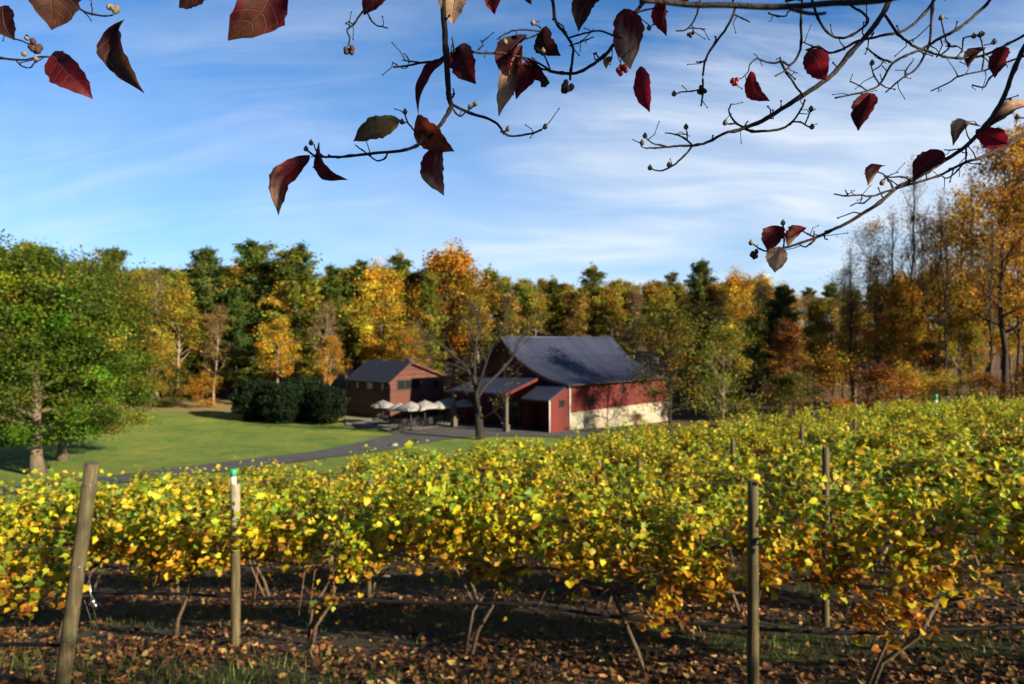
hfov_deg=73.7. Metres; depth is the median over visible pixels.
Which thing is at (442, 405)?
patio umbrella
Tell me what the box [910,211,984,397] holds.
broadleaf tree
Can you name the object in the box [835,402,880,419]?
grapevine
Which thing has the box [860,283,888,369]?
pine tree
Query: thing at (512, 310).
broadleaf tree
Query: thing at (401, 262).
pine tree
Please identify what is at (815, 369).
bush
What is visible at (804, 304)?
bare tree
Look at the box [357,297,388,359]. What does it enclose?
pine tree
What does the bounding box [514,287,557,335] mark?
broadleaf tree
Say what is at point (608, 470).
trellis wire
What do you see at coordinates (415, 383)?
window
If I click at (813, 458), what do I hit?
grapevine
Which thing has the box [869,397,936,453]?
grapevine
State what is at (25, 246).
pine tree
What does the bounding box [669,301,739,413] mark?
broadleaf tree
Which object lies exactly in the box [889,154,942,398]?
bare tree
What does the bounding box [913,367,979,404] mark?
bush
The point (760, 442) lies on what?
grapevine
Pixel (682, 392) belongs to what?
bush
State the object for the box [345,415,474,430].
patio
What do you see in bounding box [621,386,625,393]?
window
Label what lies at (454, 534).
grapevine
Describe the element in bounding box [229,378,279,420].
evergreen shrub
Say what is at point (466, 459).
grapevine
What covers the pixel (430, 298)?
pine tree
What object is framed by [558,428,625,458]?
grapevine
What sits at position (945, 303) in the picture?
bare tree
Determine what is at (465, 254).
pine tree
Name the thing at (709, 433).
grapevine
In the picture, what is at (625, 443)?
grapevine
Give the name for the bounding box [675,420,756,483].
grapevine
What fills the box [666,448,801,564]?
grapevine
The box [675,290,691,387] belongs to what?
bare tree
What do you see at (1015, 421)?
grapevine
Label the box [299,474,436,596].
grapevine
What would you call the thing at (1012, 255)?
broadleaf tree
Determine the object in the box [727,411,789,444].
grapevine
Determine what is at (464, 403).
patio umbrella
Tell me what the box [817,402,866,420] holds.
grapevine
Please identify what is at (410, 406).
patio umbrella
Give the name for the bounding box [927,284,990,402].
broadleaf tree
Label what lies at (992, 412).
grapevine
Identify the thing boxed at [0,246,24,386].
pine tree
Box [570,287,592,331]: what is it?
broadleaf tree
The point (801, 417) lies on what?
grapevine
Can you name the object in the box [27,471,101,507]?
grapevine
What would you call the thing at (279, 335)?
broadleaf tree
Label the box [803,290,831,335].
bare tree
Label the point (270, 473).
grapevine
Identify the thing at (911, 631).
irrigation hose
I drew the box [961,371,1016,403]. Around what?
bush
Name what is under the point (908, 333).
pine tree
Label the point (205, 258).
pine tree
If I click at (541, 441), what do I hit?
grapevine
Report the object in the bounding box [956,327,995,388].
broadleaf tree
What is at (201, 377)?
bush
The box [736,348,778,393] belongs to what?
bush
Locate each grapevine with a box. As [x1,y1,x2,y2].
[0,465,136,640]
[0,479,92,590]
[0,495,57,581]
[0,514,108,626]
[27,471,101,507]
[46,464,162,598]
[91,455,302,639]
[100,473,245,599]
[100,474,186,569]
[130,468,190,510]
[164,464,242,566]
[191,481,347,596]
[192,473,260,508]
[221,473,319,567]
[222,481,408,645]
[236,465,315,501]
[246,457,306,498]
[293,470,391,554]
[294,459,381,542]
[297,464,365,487]
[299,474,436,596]
[346,443,417,485]
[348,452,398,490]
[351,456,451,531]
[354,438,594,658]
[384,443,494,564]
[403,446,448,468]
[404,479,562,600]
[410,451,478,483]
[440,453,521,527]
[445,451,486,472]
[466,435,539,493]
[469,434,510,459]
[474,439,562,562]
[506,436,602,496]
[508,438,567,471]
[521,437,568,453]
[531,437,616,485]
[538,469,759,673]
[544,451,681,608]
[551,433,617,476]
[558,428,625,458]
[563,457,688,549]
[584,425,636,465]
[585,426,694,504]
[606,422,679,472]
[608,432,677,486]
[610,421,687,490]
[630,420,681,451]
[658,473,834,615]
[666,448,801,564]
[669,417,737,480]
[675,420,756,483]
[681,442,795,514]
[685,420,734,457]
[691,435,763,489]
[717,443,1023,683]
[723,413,776,456]
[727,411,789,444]
[728,421,794,479]
[738,409,775,433]
[740,423,818,491]
[750,425,838,501]
[767,405,832,435]
[773,434,892,496]
[775,406,832,431]
[778,423,934,547]
[785,417,835,449]
[786,413,858,454]
[793,451,999,616]
[815,412,903,454]
[817,401,886,427]
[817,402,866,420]
[821,409,874,425]
[828,415,939,492]
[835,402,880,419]
[844,412,901,450]
[855,408,935,444]
[859,403,909,421]
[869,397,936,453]
[870,402,922,426]
[876,438,1002,527]
[881,398,914,412]
[887,414,979,461]
[896,401,967,433]
[907,422,1023,565]
[915,414,1005,494]
[919,396,975,420]
[919,399,953,414]
[924,412,1004,455]
[928,392,997,422]
[940,451,1023,579]
[953,451,1023,573]
[955,409,1021,436]
[956,391,1007,414]
[960,411,1023,448]
[964,395,1022,420]
[966,411,1023,492]
[978,395,1022,404]
[981,396,1023,429]
[990,404,1023,429]
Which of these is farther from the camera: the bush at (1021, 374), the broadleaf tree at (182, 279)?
the broadleaf tree at (182, 279)
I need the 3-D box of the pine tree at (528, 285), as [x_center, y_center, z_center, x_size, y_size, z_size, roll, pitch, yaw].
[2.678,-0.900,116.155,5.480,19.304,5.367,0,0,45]
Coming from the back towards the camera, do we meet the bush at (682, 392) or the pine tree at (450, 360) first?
the pine tree at (450, 360)
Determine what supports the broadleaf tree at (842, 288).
on the ground at (684, 417)
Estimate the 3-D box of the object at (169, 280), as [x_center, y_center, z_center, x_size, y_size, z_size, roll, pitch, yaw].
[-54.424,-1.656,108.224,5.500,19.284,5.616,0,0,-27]
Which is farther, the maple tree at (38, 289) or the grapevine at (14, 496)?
the maple tree at (38, 289)
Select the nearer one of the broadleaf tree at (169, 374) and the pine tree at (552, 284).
the broadleaf tree at (169, 374)
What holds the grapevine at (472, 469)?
on the ground at (684, 417)
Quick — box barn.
[443,336,676,432]
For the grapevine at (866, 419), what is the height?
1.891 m
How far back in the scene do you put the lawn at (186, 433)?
56.68 m
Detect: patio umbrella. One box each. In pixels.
[370,400,393,423]
[387,403,402,427]
[396,402,425,429]
[417,400,437,426]
[433,401,451,425]
[441,398,456,421]
[456,399,474,422]
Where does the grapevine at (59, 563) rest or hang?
on the ground at (684, 417)
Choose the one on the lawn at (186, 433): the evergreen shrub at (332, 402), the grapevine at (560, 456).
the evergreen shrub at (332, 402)
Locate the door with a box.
[503,399,520,425]
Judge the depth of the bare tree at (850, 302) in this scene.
114.30 m
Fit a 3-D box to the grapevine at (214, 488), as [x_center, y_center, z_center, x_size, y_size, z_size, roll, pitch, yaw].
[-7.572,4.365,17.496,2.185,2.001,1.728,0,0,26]
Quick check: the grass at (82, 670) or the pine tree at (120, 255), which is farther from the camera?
the pine tree at (120, 255)
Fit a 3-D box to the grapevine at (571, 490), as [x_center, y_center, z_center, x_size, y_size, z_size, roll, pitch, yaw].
[1.295,2.601,9.306,2.035,2.270,1.531,0,0,17]
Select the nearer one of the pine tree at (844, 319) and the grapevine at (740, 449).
the grapevine at (740, 449)
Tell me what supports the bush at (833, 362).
on the ground at (684, 417)
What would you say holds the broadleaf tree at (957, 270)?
on the ground at (684, 417)
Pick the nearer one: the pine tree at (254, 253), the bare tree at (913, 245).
the bare tree at (913, 245)
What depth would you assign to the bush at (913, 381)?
65.59 m
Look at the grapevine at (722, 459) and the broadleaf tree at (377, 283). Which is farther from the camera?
the broadleaf tree at (377, 283)
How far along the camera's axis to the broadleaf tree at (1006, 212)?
68.00 m
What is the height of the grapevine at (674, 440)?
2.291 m
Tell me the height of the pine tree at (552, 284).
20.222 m
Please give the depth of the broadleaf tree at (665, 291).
107.93 m
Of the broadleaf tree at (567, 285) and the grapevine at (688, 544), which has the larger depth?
the broadleaf tree at (567, 285)
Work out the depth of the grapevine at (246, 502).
10.75 m
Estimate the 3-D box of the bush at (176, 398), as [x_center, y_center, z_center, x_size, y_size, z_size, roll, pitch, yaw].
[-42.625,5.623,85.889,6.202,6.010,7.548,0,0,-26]
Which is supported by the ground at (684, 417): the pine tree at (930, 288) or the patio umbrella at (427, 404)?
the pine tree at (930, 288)
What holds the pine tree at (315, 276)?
on the ground at (684, 417)
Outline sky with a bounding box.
[0,0,1023,327]
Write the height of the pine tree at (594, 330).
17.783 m
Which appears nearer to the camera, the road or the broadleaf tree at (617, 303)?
the road
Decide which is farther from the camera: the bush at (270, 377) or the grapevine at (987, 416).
the bush at (270, 377)
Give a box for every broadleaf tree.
[125,277,160,360]
[139,334,175,408]
[149,279,209,403]
[173,268,201,384]
[193,303,236,404]
[211,258,281,350]
[253,316,308,381]
[313,333,351,410]
[333,254,411,360]
[380,325,431,365]
[389,270,463,364]
[400,235,509,398]
[400,320,436,368]
[434,268,481,395]
[457,295,495,362]
[491,292,525,336]
[497,274,513,312]
[513,278,537,288]
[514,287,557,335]
[534,274,551,332]
[542,286,566,333]
[548,293,575,335]
[555,288,593,336]
[559,281,574,318]
[561,285,580,311]
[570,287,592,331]
[592,284,621,336]
[592,285,630,335]
[600,278,628,342]
[611,295,729,429]
[616,280,636,343]
[622,278,675,366]
[627,282,642,357]
[632,294,653,368]
[646,284,682,339]
[647,293,682,371]
[652,279,666,368]
[662,285,695,379]
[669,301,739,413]
[680,281,725,386]
[686,315,781,426]
[712,264,760,394]
[744,269,773,287]
[756,280,808,355]
[766,317,811,415]
[778,294,802,329]
[796,291,839,408]
[819,265,866,400]
[823,297,845,380]
[829,216,905,399]
[830,298,874,408]
[847,248,898,400]
[856,305,935,400]
[877,271,936,403]
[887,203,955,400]
[891,265,915,363]
[897,183,1022,400]
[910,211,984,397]
[910,335,951,399]
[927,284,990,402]
[935,113,1023,402]
[937,176,1022,398]
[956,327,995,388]
[972,271,1015,374]
[973,171,1023,395]
[975,263,1023,398]
[981,120,1023,326]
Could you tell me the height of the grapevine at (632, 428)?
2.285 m
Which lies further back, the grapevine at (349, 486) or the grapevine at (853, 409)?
the grapevine at (853, 409)
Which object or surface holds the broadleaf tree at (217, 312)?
on the ground at (684, 417)
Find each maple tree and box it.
[0,228,148,474]
[0,246,188,460]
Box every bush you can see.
[149,366,194,406]
[165,346,220,394]
[174,368,222,407]
[188,347,232,393]
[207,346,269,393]
[225,353,282,389]
[267,348,324,392]
[298,369,329,381]
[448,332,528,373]
[616,337,647,362]
[650,334,726,402]
[681,360,726,399]
[707,356,768,401]
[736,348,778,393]
[755,366,821,419]
[756,359,812,397]
[767,337,854,397]
[791,340,886,411]
[799,341,859,386]
[849,362,917,409]
[882,359,944,408]
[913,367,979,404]
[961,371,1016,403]
[1001,364,1023,399]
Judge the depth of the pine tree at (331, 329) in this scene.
114.75 m
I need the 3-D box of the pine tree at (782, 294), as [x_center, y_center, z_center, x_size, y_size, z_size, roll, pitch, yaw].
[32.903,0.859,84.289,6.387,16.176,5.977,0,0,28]
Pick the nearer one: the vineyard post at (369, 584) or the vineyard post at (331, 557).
the vineyard post at (369, 584)
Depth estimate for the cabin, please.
80.90 m
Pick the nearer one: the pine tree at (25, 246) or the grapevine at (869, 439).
the grapevine at (869, 439)
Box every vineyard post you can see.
[54,462,99,683]
[230,469,240,645]
[328,478,332,566]
[366,473,372,597]
[636,459,641,567]
[730,439,734,468]
[747,479,758,683]
[799,426,803,502]
[821,447,829,626]
[852,419,855,449]
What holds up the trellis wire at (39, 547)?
attached to the vineyard post at (70, 623)
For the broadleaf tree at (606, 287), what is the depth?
106.37 m
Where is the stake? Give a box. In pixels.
[934,394,937,414]
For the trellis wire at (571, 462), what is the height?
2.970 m
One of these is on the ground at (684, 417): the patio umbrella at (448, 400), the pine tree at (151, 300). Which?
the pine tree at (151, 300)
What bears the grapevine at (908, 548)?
on the ground at (684, 417)
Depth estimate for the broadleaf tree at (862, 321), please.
79.57 m
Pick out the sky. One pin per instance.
(169, 170)
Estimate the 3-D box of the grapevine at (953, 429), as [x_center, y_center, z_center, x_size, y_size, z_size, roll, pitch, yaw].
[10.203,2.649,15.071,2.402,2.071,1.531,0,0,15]
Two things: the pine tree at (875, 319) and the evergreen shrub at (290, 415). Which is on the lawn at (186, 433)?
the evergreen shrub at (290, 415)
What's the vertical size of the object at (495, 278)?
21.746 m
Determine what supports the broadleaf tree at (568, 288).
on the ground at (684, 417)
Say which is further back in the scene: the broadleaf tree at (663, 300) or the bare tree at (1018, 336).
the broadleaf tree at (663, 300)
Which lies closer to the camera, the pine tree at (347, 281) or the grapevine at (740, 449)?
the grapevine at (740, 449)
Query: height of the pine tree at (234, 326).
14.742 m
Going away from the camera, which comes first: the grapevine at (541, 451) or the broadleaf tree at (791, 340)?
the grapevine at (541, 451)
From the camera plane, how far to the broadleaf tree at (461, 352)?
106.76 m
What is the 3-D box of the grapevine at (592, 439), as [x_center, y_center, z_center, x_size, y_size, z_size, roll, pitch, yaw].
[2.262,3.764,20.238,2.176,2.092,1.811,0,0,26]
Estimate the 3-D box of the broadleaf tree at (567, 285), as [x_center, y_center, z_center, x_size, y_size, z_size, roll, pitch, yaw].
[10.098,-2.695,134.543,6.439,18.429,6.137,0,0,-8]
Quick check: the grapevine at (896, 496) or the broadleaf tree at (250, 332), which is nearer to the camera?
the grapevine at (896, 496)
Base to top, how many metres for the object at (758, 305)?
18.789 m
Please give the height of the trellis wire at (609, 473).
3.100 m
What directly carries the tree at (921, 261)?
on the ground at (684, 417)
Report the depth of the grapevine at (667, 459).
14.39 m
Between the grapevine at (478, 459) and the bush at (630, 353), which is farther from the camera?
the bush at (630, 353)
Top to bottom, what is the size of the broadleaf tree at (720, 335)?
11.430 m
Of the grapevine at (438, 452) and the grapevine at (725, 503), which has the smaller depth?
the grapevine at (725, 503)
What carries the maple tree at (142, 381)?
on the ground at (684, 417)
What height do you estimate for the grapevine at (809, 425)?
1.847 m
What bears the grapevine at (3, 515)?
on the ground at (684, 417)
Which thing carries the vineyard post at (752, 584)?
on the ground at (684, 417)
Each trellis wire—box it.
[0,441,1021,491]
[0,451,1009,494]
[0,547,72,548]
[6,457,1022,501]
[8,468,1023,499]
[40,553,1010,576]
[47,429,1015,480]
[95,514,990,527]
[197,492,1008,511]
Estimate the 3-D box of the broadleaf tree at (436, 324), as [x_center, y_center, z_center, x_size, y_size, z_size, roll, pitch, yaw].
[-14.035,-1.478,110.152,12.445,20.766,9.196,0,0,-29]
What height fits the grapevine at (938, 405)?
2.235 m
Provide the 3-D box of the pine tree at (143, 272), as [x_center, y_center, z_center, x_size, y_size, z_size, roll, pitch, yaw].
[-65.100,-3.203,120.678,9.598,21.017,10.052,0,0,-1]
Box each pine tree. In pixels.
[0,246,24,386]
[6,239,63,379]
[93,245,142,373]
[124,269,157,322]
[136,267,171,356]
[142,277,164,333]
[152,265,186,369]
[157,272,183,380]
[169,244,233,398]
[169,268,186,375]
[180,264,224,369]
[211,238,302,379]
[216,297,257,387]
[217,263,259,390]
[249,240,332,379]
[253,277,283,379]
[276,271,331,369]
[281,271,318,342]
[316,262,351,388]
[316,273,328,378]
[320,275,347,385]
[321,266,371,391]
[341,259,382,365]
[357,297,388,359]
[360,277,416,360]
[375,248,414,355]
[387,269,424,362]
[415,269,449,372]
[424,323,453,363]
[441,343,471,365]
[448,245,481,372]
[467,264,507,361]
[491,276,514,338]
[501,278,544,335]
[517,280,539,335]
[528,285,543,335]
[532,274,573,336]
[569,261,619,338]
[586,308,608,336]
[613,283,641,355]
[659,270,686,370]
[678,257,720,391]
[714,286,737,390]
[731,316,769,415]
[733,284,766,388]
[758,283,778,380]
[758,283,803,411]
[798,287,815,360]
[820,282,840,339]
[834,289,873,374]
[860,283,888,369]
[876,282,908,359]
[896,284,924,358]
[907,273,941,374]
[929,282,957,360]
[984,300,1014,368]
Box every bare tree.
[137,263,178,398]
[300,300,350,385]
[465,278,485,368]
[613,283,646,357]
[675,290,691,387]
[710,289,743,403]
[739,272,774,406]
[795,292,815,330]
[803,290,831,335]
[826,281,847,326]
[831,242,868,409]
[838,280,859,379]
[874,204,911,400]
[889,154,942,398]
[917,189,958,400]
[931,231,957,398]
[952,166,987,400]
[973,210,1006,396]
[998,205,1023,398]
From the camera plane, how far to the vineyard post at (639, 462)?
11.77 m
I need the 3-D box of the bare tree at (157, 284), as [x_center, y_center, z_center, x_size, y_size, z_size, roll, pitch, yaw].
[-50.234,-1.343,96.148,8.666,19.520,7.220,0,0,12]
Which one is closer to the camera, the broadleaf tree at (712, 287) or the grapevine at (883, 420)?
the grapevine at (883, 420)
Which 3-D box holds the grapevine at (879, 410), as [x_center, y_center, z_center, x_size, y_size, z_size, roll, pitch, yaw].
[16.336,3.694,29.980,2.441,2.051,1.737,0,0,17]
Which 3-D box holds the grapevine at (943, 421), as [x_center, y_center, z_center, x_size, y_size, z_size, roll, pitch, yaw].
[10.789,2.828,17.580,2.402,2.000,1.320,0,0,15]
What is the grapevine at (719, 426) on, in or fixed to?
on the ground at (684, 417)
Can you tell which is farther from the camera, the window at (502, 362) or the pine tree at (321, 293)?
the pine tree at (321, 293)
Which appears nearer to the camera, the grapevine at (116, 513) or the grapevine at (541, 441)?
the grapevine at (116, 513)
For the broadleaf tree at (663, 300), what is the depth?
102.65 m
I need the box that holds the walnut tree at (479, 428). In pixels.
[405,283,545,439]
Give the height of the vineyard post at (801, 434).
2.246 m
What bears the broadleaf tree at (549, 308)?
on the ground at (684, 417)
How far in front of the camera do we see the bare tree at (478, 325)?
115.72 m
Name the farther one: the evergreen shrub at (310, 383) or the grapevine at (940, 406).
the evergreen shrub at (310, 383)
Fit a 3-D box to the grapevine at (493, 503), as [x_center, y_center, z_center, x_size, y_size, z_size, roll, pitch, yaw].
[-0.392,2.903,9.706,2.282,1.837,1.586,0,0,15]
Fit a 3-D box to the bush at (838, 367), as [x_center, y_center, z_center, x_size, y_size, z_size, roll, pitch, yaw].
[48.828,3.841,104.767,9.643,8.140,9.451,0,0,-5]
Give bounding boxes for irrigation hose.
[0,642,59,646]
[8,591,1023,634]
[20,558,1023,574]
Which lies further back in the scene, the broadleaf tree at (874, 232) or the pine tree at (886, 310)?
the pine tree at (886, 310)
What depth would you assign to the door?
72.72 m
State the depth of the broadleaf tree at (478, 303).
97.49 m
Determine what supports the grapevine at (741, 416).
on the ground at (684, 417)
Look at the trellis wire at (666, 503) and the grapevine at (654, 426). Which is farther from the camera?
the grapevine at (654, 426)
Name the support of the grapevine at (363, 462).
on the ground at (684, 417)
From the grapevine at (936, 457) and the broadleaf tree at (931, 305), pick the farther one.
the broadleaf tree at (931, 305)
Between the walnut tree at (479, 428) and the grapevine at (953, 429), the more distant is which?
the walnut tree at (479, 428)
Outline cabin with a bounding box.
[339,359,449,418]
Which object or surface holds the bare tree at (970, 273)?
on the ground at (684, 417)
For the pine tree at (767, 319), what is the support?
on the ground at (684, 417)
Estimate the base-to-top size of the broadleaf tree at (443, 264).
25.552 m
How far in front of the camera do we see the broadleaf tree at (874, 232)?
85.48 m
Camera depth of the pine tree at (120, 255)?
87.47 m
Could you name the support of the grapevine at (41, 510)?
on the ground at (684, 417)
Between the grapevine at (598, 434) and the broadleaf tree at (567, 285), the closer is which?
the grapevine at (598, 434)
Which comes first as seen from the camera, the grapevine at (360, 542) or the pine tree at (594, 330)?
the grapevine at (360, 542)
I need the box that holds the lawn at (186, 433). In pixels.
[0,396,746,565]
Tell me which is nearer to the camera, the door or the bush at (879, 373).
the bush at (879, 373)
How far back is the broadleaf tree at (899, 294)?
79.39 m
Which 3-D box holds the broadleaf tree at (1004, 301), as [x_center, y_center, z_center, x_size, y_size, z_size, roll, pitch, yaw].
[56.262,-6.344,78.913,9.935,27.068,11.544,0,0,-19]
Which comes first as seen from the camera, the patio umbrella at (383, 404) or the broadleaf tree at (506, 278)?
the patio umbrella at (383, 404)
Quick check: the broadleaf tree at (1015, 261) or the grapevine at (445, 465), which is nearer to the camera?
the grapevine at (445, 465)
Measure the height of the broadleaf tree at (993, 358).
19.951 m
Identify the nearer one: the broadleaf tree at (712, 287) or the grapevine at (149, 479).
the grapevine at (149, 479)
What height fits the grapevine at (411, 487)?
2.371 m
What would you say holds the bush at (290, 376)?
on the ground at (684, 417)
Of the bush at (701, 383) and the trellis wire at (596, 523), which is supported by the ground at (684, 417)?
the bush at (701, 383)
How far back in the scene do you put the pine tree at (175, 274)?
125.42 m
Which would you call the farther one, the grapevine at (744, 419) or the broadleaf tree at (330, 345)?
the broadleaf tree at (330, 345)
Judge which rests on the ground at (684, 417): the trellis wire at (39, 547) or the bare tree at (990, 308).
the bare tree at (990, 308)
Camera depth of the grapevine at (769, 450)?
16.17 m
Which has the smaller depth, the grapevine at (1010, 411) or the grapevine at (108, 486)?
the grapevine at (108, 486)
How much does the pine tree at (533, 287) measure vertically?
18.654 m
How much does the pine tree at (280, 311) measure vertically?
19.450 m
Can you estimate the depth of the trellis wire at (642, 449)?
14.06 m
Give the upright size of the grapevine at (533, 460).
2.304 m
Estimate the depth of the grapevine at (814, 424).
20.87 m
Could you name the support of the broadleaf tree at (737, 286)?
on the ground at (684, 417)
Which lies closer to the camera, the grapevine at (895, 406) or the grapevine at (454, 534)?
the grapevine at (454, 534)
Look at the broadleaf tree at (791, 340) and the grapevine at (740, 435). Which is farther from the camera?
the broadleaf tree at (791, 340)
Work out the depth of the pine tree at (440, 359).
122.15 m
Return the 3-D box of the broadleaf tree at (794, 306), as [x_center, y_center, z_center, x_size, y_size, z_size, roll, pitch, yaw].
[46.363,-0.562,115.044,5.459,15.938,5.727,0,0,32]
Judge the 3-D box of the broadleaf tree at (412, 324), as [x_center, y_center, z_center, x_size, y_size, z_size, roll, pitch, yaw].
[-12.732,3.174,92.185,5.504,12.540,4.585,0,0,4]
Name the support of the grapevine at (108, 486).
on the ground at (684, 417)
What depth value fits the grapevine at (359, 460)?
19.15 m
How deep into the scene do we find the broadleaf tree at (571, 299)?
103.08 m
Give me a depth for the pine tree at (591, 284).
107.07 m
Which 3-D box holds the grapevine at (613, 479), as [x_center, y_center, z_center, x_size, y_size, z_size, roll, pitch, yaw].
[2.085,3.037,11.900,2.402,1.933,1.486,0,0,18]
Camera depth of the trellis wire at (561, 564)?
6.80 m
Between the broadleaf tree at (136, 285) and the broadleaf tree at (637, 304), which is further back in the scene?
the broadleaf tree at (637, 304)
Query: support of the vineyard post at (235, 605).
on the ground at (684, 417)
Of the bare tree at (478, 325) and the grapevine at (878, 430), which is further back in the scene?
the bare tree at (478, 325)
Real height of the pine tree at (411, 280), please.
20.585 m
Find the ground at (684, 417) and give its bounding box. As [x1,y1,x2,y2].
[0,323,1023,683]
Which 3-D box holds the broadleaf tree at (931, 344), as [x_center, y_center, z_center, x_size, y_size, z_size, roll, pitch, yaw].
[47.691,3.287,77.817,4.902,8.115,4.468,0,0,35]
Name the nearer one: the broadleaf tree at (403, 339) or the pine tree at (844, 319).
the broadleaf tree at (403, 339)
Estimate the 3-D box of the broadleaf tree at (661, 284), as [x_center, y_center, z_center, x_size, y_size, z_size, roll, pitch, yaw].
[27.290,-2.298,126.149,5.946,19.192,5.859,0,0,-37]
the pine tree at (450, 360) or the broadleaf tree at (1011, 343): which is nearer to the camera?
the broadleaf tree at (1011, 343)
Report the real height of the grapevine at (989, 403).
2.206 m
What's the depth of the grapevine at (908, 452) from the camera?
12.63 m
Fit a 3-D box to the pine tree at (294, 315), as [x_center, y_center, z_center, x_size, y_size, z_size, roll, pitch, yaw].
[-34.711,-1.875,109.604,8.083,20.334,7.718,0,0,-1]
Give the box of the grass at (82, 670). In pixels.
[0,501,1023,683]
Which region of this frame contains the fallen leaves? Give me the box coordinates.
[0,503,1023,683]
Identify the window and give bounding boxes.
[366,382,372,389]
[397,379,419,389]
[432,380,438,387]
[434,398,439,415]
[500,360,511,369]
[589,394,593,402]
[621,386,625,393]
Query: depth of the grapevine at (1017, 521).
5.70 m
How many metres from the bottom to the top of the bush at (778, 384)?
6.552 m
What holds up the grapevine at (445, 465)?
on the ground at (684, 417)
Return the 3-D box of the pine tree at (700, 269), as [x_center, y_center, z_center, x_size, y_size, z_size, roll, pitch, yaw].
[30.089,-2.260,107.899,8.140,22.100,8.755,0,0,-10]
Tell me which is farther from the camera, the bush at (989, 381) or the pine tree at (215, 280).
the pine tree at (215, 280)
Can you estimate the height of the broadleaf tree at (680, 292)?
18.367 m
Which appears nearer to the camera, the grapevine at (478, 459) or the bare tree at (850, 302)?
the grapevine at (478, 459)
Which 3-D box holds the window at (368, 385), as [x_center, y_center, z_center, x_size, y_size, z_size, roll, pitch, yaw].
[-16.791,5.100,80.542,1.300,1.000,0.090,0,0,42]
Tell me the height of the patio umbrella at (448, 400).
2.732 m
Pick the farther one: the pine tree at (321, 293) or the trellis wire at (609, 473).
the pine tree at (321, 293)
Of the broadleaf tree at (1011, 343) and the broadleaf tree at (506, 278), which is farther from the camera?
the broadleaf tree at (506, 278)
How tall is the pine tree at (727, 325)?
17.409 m
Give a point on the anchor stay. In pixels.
(93, 603)
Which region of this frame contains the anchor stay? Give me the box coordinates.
[79,565,111,683]
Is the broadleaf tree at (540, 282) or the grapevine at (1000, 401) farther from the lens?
the broadleaf tree at (540, 282)
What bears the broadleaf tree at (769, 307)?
on the ground at (684, 417)
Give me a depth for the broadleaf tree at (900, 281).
120.86 m
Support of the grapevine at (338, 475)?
on the ground at (684, 417)
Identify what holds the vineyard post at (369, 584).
on the ground at (684, 417)
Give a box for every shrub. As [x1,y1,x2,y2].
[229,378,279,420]
[256,381,307,423]
[280,376,326,420]
[303,386,348,424]
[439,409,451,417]
[625,410,648,428]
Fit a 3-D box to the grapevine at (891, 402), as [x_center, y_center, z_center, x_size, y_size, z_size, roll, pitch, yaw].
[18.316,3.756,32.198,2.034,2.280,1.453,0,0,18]
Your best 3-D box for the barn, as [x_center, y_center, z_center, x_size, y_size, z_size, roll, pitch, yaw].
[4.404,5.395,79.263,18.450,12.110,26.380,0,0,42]
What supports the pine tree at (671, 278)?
on the ground at (684, 417)
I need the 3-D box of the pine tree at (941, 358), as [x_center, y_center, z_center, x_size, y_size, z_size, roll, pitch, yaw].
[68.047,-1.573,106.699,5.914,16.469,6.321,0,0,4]
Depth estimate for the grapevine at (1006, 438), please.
12.49 m
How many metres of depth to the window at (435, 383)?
83.05 m
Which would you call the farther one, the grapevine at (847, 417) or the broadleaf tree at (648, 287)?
the broadleaf tree at (648, 287)
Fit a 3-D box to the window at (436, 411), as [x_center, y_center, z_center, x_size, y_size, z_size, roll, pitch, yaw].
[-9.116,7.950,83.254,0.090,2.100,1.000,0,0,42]
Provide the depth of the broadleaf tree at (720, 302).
98.07 m
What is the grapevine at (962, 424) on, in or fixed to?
on the ground at (684, 417)
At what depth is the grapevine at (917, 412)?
22.31 m
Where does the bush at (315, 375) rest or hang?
on the ground at (684, 417)
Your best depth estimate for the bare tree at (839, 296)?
124.92 m
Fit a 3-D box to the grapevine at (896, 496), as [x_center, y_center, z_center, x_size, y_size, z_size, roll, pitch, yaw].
[4.640,2.379,8.360,2.272,2.112,1.436,0,0,18]
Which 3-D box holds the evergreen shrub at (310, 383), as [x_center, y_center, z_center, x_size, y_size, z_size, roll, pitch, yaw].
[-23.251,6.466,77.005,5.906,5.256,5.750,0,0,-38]
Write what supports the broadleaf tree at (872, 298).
on the ground at (684, 417)
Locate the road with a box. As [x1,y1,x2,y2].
[0,423,619,494]
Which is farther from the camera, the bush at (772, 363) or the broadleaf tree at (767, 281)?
the broadleaf tree at (767, 281)
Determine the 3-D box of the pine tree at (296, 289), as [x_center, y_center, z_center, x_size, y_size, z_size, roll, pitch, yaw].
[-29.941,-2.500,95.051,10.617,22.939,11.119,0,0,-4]
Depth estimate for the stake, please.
28.96 m
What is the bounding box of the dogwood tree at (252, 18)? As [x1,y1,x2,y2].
[0,0,1023,271]
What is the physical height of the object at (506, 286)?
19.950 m
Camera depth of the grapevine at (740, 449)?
16.48 m
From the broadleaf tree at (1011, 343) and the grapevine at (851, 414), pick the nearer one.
the grapevine at (851, 414)

